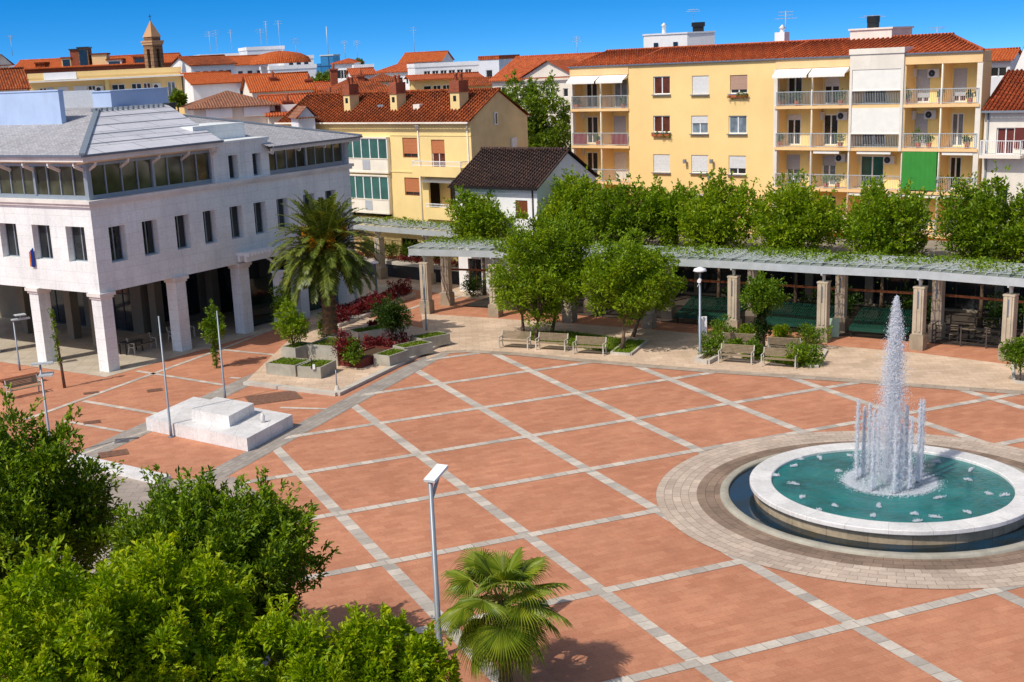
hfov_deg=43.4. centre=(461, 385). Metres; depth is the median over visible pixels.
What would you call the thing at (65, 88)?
window
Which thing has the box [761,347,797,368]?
park bench
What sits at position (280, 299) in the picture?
wall climber
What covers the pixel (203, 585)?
foreground tree
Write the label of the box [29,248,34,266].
flag
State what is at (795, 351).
bush
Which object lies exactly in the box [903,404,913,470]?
water jet
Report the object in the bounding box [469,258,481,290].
door
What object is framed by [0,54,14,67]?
gable house
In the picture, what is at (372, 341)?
red shrub
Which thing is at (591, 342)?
park bench
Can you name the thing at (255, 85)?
wide orange house
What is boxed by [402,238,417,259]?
shop window
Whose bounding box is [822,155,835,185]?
balcony door
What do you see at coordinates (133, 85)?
window
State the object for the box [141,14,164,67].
church tower
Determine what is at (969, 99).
potted plant
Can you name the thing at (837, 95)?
potted plant
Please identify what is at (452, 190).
balcony door
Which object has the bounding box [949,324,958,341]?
terrace chair
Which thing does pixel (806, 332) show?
bush
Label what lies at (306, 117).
gable house
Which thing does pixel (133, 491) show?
grey paving
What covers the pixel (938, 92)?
potted plant
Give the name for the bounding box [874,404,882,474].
water jet
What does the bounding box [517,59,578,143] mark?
white gable house
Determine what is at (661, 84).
window
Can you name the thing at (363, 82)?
roof
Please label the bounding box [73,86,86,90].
window
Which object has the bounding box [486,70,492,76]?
window
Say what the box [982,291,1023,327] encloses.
shade shrub
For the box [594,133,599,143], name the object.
potted plant
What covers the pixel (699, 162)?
window
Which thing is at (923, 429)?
water jet
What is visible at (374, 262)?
street lamp
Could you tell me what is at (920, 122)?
balcony door
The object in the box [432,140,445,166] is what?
balcony door
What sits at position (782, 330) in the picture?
bush
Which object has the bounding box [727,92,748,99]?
window box
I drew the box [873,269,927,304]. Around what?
shop window
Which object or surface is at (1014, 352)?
young tree
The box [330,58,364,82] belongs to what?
white skyline house
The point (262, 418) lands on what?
marker stone
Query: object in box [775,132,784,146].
potted plant
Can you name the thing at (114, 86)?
window
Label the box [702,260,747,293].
shop window
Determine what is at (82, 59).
terraced roof house
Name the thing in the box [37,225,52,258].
window
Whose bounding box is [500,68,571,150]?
tall tree
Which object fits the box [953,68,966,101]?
balcony door
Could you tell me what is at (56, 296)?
shop window
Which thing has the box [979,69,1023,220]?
cream house
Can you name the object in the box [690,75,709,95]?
window
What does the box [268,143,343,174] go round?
strip window
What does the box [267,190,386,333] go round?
date palm
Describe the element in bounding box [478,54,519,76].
white block
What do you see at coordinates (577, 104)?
potted plant
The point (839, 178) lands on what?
potted plant
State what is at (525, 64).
roof
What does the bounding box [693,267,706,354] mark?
street lamp
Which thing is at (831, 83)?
balcony door
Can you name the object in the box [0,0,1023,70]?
sky
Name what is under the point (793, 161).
balcony door
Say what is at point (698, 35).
white penthouse
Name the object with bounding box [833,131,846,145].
potted plant
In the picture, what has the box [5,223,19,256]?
window
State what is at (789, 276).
shop window
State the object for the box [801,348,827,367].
bed kerb
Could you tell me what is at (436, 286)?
pavement
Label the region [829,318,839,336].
folding board
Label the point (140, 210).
civic building
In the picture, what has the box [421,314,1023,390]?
promenade
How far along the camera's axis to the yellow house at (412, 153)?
99.51 m
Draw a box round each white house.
[407,61,478,89]
[447,147,598,292]
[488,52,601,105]
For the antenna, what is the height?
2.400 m
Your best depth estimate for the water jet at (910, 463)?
45.19 m
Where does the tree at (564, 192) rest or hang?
on the terrace floor
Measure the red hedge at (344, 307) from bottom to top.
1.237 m
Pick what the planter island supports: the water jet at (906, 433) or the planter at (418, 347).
the planter at (418, 347)
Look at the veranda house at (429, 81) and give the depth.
146.46 m
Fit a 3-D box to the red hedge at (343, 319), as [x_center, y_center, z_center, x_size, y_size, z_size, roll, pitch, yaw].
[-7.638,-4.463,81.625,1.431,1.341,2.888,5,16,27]
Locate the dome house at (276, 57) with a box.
[249,51,316,77]
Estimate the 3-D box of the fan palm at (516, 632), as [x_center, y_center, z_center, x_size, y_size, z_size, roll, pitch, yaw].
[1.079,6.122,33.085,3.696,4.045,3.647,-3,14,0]
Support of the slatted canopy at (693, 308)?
on the terrace floor
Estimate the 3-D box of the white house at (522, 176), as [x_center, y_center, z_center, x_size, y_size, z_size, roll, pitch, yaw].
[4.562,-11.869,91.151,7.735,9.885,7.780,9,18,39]
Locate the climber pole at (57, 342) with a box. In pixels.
[46,308,65,387]
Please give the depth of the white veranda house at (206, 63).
162.16 m
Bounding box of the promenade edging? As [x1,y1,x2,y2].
[441,350,1023,393]
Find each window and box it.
[0,163,85,199]
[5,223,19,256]
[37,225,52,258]
[49,289,85,325]
[58,87,68,90]
[71,227,87,261]
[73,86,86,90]
[88,85,95,89]
[90,150,211,199]
[108,226,123,261]
[111,84,124,89]
[112,288,133,330]
[131,83,141,88]
[142,220,155,254]
[143,83,150,87]
[161,273,199,321]
[167,81,175,95]
[175,215,186,248]
[203,210,212,242]
[217,266,249,312]
[228,155,234,178]
[229,206,239,237]
[252,153,257,174]
[253,202,262,233]
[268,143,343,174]
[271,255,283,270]
[276,198,284,228]
[303,194,310,207]
[325,190,331,198]
[337,70,340,78]
[341,70,346,78]
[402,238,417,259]
[403,138,417,157]
[405,177,419,195]
[433,85,440,88]
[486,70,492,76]
[494,112,497,124]
[511,137,516,146]
[563,88,567,96]
[651,76,670,95]
[651,154,670,173]
[652,116,670,132]
[674,258,693,291]
[689,116,708,134]
[689,155,708,173]
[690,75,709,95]
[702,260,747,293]
[726,116,747,134]
[728,75,747,94]
[728,156,745,175]
[760,262,804,298]
[813,265,864,302]
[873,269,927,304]
[944,281,994,310]
[991,67,998,76]
[995,188,1007,207]
[998,67,1006,76]
[1004,277,1023,312]
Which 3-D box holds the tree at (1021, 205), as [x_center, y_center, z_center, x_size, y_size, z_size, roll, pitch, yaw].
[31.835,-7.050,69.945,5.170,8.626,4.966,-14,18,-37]
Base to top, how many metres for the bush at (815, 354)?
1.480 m
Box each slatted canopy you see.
[675,296,746,322]
[766,302,834,327]
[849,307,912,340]
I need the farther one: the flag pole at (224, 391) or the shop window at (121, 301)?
the shop window at (121, 301)
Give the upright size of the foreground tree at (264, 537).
6.252 m
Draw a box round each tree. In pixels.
[0,382,127,641]
[0,533,195,681]
[65,529,270,681]
[98,464,340,639]
[168,88,187,111]
[188,593,360,681]
[198,299,226,367]
[269,295,310,344]
[311,70,329,80]
[326,600,462,681]
[368,291,413,340]
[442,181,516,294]
[483,201,589,340]
[489,253,548,332]
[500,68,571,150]
[522,201,596,332]
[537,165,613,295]
[578,227,676,348]
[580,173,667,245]
[610,238,687,336]
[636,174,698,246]
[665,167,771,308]
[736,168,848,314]
[738,270,792,350]
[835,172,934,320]
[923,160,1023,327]
[998,335,1023,380]
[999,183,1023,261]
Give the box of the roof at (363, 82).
[319,69,388,91]
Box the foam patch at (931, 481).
[837,466,947,497]
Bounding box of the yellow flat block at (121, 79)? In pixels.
[27,67,184,113]
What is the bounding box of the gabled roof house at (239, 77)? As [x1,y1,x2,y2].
[233,73,258,93]
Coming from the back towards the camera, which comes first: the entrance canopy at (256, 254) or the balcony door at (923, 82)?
the balcony door at (923, 82)
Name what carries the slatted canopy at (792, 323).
on the terrace floor
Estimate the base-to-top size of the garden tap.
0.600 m
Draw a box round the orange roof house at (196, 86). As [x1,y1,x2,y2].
[180,70,240,108]
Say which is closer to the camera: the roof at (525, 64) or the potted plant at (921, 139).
the potted plant at (921, 139)
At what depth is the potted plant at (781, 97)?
91.92 m
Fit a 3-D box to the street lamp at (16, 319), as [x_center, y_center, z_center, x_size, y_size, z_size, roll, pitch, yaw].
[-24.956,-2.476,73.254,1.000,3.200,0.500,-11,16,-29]
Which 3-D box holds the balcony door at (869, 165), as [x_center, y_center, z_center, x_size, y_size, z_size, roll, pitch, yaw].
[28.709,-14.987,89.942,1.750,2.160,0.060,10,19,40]
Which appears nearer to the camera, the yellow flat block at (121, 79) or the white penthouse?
the white penthouse
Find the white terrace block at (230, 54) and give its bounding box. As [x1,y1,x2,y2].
[193,53,239,55]
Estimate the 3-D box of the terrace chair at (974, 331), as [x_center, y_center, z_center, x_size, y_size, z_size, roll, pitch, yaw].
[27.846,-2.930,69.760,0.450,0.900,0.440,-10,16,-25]
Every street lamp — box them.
[11,313,29,370]
[31,361,53,435]
[370,261,378,292]
[423,464,448,645]
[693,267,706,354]
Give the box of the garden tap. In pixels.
[307,358,316,368]
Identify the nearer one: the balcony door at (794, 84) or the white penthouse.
the balcony door at (794, 84)
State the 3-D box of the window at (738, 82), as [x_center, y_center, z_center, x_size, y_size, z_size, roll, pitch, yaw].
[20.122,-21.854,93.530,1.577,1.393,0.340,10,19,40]
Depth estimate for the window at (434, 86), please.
146.46 m
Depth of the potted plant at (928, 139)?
85.47 m
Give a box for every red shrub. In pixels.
[331,327,363,364]
[362,334,385,348]
[366,319,377,325]
[375,330,412,347]
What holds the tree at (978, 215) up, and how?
on the terrace floor
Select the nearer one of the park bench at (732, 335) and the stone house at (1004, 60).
the park bench at (732, 335)
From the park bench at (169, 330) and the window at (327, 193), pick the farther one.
the window at (327, 193)
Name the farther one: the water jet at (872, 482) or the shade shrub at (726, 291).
the shade shrub at (726, 291)
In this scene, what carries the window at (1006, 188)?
in the cream house at (1003, 139)
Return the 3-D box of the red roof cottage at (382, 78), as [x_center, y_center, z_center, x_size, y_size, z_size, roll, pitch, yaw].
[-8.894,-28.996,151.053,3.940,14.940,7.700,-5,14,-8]
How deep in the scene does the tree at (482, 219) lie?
87.41 m
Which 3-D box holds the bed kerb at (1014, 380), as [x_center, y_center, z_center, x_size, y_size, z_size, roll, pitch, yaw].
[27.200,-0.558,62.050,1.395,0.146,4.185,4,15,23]
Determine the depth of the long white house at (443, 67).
173.45 m
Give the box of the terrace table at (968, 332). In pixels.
[962,327,976,341]
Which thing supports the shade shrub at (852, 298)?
on the terrace floor
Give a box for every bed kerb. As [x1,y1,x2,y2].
[610,338,648,355]
[694,350,717,363]
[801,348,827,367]
[1011,362,1023,383]
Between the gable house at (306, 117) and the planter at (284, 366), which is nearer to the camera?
the planter at (284, 366)
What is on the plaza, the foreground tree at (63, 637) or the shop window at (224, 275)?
the foreground tree at (63, 637)
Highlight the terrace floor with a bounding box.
[462,293,1023,347]
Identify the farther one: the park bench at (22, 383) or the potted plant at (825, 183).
the potted plant at (825, 183)
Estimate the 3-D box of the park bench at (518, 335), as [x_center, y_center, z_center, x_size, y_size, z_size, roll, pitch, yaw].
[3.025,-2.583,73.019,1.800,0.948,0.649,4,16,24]
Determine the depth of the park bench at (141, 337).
77.00 m
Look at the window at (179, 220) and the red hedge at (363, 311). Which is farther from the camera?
the red hedge at (363, 311)
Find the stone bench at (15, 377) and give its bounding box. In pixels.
[0,372,38,387]
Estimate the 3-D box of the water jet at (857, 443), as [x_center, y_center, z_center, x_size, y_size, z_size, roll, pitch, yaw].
[14.305,2.034,46.543,0.472,3.267,0.519,4,16,26]
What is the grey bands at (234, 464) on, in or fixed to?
on the plaza
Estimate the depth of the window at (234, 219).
79.38 m
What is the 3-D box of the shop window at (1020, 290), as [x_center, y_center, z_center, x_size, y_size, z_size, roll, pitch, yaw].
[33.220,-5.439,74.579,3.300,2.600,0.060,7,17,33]
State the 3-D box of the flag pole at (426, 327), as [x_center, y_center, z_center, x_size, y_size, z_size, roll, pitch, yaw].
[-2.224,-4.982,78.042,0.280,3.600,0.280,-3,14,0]
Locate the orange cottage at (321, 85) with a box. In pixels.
[313,81,330,91]
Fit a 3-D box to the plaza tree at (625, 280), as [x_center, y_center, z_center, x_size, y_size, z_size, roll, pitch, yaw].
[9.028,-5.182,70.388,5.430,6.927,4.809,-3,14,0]
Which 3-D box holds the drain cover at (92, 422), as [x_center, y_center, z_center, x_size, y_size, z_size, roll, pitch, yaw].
[-17.719,1.754,61.637,0.800,0.018,0.550,-8,15,-19]
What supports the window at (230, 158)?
in the civic building
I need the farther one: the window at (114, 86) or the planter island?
the window at (114, 86)
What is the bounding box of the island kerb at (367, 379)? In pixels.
[243,340,450,395]
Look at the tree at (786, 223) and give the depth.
76.09 m
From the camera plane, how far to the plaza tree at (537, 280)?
73.00 m
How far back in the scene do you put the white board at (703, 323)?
74.09 m
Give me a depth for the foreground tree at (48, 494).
35.10 m
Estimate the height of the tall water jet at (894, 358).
6.970 m
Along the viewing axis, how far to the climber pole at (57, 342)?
68.22 m
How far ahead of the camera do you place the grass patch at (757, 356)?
67.44 m
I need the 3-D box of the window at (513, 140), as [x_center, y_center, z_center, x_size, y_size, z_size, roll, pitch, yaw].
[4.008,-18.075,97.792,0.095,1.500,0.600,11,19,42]
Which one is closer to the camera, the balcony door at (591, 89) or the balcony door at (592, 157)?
the balcony door at (591, 89)
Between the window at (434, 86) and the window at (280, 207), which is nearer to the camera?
the window at (280, 207)
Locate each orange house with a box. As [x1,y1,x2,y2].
[240,63,337,97]
[257,86,330,124]
[375,61,413,89]
[398,50,454,63]
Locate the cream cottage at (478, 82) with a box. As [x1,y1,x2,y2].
[463,76,492,87]
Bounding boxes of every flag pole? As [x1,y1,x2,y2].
[158,316,173,437]
[216,311,225,397]
[423,274,427,329]
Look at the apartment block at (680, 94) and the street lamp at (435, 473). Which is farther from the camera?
the apartment block at (680, 94)
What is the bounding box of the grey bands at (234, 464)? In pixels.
[70,353,448,478]
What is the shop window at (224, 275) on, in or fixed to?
in the civic building
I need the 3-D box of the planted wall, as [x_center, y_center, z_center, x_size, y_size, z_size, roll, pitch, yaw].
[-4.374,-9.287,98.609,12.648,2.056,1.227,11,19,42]
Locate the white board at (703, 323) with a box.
[698,316,706,333]
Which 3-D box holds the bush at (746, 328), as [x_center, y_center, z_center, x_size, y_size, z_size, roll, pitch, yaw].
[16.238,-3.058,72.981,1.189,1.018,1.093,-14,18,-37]
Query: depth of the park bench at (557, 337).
72.11 m
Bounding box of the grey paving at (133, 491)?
[60,465,274,575]
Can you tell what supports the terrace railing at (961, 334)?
on the plaza
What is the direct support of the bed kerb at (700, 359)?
on the promenade
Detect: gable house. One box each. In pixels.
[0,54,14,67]
[288,106,319,128]
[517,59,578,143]
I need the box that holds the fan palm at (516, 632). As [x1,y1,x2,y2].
[434,546,575,681]
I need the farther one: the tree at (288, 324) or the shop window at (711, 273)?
the shop window at (711, 273)
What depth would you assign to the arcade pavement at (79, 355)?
78.94 m
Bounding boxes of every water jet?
[850,399,862,480]
[859,406,869,477]
[860,295,928,487]
[865,403,874,472]
[867,408,880,491]
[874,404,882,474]
[888,412,901,493]
[896,423,905,492]
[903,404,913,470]
[903,416,915,490]
[913,399,923,484]
[915,399,927,477]
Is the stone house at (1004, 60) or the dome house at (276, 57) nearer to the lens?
the stone house at (1004, 60)
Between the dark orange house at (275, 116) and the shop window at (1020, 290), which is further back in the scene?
the dark orange house at (275, 116)
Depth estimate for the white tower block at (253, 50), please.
203.77 m
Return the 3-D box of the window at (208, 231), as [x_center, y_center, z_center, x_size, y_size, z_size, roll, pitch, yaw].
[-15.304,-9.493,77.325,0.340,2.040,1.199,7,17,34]
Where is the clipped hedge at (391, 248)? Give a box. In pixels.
[357,238,453,261]
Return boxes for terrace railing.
[931,314,946,343]
[935,324,1001,348]
[950,313,1023,335]
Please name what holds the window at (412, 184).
in the yellow house at (412, 153)
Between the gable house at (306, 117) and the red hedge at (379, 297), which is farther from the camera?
the gable house at (306, 117)
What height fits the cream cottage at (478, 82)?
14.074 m
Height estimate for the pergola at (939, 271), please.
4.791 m
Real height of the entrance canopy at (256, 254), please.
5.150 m
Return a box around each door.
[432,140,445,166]
[450,188,455,203]
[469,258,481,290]
[586,81,596,106]
[587,116,597,142]
[587,152,597,172]
[614,79,626,106]
[614,116,625,133]
[614,152,626,178]
[787,114,800,144]
[787,154,799,183]
[788,77,801,103]
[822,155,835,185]
[822,195,835,213]
[823,114,837,144]
[825,76,839,103]
[860,155,883,185]
[861,134,884,145]
[864,91,886,102]
[914,113,927,145]
[916,69,929,101]
[949,157,961,188]
[951,113,963,145]
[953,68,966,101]
[996,128,1014,153]
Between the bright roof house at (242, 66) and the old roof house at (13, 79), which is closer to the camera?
the old roof house at (13, 79)
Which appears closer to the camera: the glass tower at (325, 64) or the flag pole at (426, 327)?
the flag pole at (426, 327)
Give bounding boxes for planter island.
[248,312,431,390]
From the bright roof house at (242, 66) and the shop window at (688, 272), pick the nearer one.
the shop window at (688, 272)
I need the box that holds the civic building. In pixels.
[0,87,362,371]
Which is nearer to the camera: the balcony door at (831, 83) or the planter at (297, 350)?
the planter at (297, 350)
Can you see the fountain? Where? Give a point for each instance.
(992, 524)
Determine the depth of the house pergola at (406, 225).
97.08 m
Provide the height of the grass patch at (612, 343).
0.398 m
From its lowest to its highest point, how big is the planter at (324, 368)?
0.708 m
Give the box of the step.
[67,455,170,483]
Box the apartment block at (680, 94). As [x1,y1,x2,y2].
[566,16,991,240]
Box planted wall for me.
[357,251,459,284]
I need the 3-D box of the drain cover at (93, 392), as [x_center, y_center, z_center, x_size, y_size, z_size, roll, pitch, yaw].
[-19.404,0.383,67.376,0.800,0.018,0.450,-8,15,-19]
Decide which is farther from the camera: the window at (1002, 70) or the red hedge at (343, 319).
the window at (1002, 70)
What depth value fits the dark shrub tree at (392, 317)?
73.06 m
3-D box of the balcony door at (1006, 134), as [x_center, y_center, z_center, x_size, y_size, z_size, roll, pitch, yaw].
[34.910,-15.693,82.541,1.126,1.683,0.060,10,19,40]
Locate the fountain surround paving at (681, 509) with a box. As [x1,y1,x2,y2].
[656,431,1023,588]
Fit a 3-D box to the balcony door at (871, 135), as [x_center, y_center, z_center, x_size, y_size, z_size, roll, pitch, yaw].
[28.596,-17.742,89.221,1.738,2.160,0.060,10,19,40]
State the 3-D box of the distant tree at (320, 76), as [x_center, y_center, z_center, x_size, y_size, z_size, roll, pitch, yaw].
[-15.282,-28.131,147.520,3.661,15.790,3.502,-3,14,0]
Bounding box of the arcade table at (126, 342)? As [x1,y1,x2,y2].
[117,338,142,354]
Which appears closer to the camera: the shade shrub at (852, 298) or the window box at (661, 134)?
the shade shrub at (852, 298)
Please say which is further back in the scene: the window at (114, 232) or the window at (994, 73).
the window at (994, 73)
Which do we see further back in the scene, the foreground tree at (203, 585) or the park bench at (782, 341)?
the park bench at (782, 341)
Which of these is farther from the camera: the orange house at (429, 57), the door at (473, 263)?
the orange house at (429, 57)
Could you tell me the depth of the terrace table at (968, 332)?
69.30 m
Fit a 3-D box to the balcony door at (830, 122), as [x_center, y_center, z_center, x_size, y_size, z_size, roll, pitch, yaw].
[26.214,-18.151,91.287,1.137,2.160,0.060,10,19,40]
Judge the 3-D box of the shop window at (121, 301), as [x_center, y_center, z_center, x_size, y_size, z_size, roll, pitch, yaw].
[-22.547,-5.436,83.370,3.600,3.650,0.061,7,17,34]
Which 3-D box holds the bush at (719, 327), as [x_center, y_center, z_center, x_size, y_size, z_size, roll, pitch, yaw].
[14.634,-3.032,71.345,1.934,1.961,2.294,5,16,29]
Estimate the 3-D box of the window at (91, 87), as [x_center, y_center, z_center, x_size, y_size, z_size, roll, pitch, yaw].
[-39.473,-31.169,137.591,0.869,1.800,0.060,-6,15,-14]
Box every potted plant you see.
[573,97,580,108]
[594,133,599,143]
[619,96,626,106]
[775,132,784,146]
[778,90,786,105]
[790,89,804,105]
[796,173,805,185]
[821,175,832,186]
[828,173,844,186]
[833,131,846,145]
[834,88,846,104]
[906,88,913,102]
[911,127,923,147]
[925,134,934,146]
[936,89,944,103]
[936,174,951,191]
[962,135,973,146]
[966,89,975,101]
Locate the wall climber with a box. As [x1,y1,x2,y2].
[268,281,293,333]
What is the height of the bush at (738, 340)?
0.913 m
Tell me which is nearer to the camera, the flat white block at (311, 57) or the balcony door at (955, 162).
the balcony door at (955, 162)
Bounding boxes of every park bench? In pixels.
[4,374,41,395]
[126,333,157,353]
[166,326,195,341]
[498,330,531,349]
[535,332,568,351]
[572,336,606,355]
[718,343,754,364]
[723,332,754,342]
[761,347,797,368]
[767,336,801,351]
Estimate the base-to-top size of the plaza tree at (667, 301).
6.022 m
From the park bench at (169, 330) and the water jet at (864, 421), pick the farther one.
the park bench at (169, 330)
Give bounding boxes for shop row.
[593,230,1023,315]
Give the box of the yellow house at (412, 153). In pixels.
[274,72,531,264]
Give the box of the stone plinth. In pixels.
[146,397,292,450]
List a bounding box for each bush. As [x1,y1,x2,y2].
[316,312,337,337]
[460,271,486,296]
[693,330,727,357]
[709,314,741,341]
[725,337,743,352]
[737,323,756,337]
[740,337,763,357]
[772,323,790,338]
[783,338,811,365]
[790,322,832,347]
[792,342,825,367]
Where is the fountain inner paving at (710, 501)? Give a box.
[697,441,1023,569]
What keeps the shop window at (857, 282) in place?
in the shop row
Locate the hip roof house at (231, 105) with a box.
[182,91,295,123]
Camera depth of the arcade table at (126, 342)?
76.30 m
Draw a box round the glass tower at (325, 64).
[316,26,340,74]
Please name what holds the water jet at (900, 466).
on the fountain
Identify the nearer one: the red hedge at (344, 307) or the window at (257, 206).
the window at (257, 206)
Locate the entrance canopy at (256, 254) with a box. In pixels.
[236,243,293,322]
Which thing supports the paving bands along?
on the plaza
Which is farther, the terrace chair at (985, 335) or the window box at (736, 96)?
the window box at (736, 96)
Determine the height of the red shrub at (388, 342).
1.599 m
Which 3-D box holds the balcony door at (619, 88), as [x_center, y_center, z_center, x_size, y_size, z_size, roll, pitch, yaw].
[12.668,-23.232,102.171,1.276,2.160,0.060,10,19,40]
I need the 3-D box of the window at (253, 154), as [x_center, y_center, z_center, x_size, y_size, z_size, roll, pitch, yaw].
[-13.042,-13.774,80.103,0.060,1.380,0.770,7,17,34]
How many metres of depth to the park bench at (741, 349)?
67.20 m
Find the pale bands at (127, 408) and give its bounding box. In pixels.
[25,287,473,454]
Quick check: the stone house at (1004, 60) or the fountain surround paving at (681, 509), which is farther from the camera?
the stone house at (1004, 60)
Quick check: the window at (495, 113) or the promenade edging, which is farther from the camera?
the window at (495, 113)
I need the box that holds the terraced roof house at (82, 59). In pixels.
[14,47,180,90]
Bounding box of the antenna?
[778,11,792,31]
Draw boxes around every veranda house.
[167,54,237,73]
[404,72,483,89]
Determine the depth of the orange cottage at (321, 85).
140.38 m
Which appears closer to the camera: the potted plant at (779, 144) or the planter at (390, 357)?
the planter at (390, 357)
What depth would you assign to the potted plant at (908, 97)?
85.77 m
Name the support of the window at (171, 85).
in the yellow flat block at (121, 79)
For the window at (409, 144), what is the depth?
98.93 m
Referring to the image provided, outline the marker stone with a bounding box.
[260,413,264,422]
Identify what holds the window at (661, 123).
in the apartment block at (680, 94)
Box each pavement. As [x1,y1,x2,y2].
[0,274,413,376]
[373,275,488,298]
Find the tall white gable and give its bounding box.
[1014,48,1023,69]
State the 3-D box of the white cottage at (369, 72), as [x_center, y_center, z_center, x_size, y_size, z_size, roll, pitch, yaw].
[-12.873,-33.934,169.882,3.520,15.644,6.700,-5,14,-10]
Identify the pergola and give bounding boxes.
[353,213,456,284]
[408,235,1023,361]
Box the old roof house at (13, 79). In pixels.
[0,67,30,91]
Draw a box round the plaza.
[0,289,1023,681]
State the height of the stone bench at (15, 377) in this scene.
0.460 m
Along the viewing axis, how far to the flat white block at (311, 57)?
199.31 m
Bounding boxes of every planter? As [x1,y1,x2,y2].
[266,357,310,376]
[281,341,310,358]
[297,359,336,378]
[306,336,358,365]
[339,346,390,367]
[349,325,398,343]
[373,348,408,366]
[393,340,432,356]
[410,331,449,345]
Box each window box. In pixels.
[652,131,670,137]
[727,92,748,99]
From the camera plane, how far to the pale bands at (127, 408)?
67.85 m
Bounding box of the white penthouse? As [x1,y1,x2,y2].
[642,22,715,47]
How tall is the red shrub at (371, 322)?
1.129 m
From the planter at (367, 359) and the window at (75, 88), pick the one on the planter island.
the planter at (367, 359)
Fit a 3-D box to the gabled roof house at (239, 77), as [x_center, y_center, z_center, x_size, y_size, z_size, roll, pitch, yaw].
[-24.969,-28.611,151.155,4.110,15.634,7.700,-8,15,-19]
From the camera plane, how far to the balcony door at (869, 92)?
88.66 m
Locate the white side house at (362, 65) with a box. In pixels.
[352,64,373,67]
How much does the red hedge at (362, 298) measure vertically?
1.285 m
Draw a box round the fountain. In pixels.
[720,442,1023,558]
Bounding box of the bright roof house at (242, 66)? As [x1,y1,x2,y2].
[227,54,267,73]
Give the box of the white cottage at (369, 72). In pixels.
[345,67,376,78]
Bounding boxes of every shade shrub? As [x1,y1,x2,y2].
[722,279,780,309]
[796,286,863,316]
[882,280,931,321]
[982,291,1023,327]
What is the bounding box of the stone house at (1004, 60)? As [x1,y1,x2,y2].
[986,47,1021,95]
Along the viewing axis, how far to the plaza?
49.69 m
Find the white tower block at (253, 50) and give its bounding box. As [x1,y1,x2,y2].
[238,46,284,65]
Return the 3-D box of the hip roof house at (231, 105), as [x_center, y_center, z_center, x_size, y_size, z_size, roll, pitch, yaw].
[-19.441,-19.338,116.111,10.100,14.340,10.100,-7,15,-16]
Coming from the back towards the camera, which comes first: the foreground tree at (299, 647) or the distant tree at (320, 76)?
the distant tree at (320, 76)
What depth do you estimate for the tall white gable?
94.16 m
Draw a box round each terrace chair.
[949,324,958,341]
[969,323,980,339]
[978,327,990,344]
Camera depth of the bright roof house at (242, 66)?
180.37 m
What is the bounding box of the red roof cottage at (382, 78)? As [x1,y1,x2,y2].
[369,73,402,85]
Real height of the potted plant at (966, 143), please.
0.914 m
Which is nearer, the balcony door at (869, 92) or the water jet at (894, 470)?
the water jet at (894, 470)
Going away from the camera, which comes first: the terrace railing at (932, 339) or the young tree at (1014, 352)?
the young tree at (1014, 352)
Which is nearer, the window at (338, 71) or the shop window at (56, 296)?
the shop window at (56, 296)
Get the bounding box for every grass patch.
[517,329,631,352]
[614,339,644,352]
[744,346,804,366]
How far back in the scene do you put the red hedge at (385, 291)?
87.65 m
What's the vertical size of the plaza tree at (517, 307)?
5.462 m
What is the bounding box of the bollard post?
[334,370,339,390]
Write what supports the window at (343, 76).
in the white skyline house at (343, 65)
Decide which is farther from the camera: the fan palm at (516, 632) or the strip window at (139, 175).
the strip window at (139, 175)
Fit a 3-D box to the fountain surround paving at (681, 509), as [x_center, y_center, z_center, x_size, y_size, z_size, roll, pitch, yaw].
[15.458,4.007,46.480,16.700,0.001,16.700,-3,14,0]
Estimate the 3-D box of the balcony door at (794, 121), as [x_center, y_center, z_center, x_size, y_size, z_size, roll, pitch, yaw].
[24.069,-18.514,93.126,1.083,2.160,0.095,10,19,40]
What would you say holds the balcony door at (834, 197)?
in the apartment block at (680, 94)
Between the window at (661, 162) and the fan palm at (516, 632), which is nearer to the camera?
the fan palm at (516, 632)
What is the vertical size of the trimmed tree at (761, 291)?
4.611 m
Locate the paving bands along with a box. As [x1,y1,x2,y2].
[246,353,1023,681]
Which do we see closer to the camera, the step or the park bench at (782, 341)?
the step
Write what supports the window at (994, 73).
in the stone house at (1004, 60)
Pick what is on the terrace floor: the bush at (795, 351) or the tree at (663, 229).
the tree at (663, 229)
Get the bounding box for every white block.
[279,55,313,65]
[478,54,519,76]
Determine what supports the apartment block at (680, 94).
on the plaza
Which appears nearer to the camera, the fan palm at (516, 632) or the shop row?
the fan palm at (516, 632)
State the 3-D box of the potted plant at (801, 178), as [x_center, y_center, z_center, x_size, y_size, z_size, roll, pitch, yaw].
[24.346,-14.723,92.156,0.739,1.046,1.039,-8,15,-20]
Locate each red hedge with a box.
[336,300,360,317]
[336,303,358,327]
[348,300,375,319]
[355,292,375,308]
[364,294,393,312]
[371,287,396,301]
[386,277,415,303]
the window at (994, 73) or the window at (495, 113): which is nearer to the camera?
the window at (495, 113)
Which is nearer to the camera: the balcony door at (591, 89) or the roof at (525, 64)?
the balcony door at (591, 89)
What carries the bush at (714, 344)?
on the promenade
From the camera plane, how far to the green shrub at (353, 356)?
69.01 m
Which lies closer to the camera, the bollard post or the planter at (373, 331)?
the bollard post
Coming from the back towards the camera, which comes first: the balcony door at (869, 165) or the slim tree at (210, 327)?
the balcony door at (869, 165)
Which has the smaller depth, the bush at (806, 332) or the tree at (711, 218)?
the bush at (806, 332)

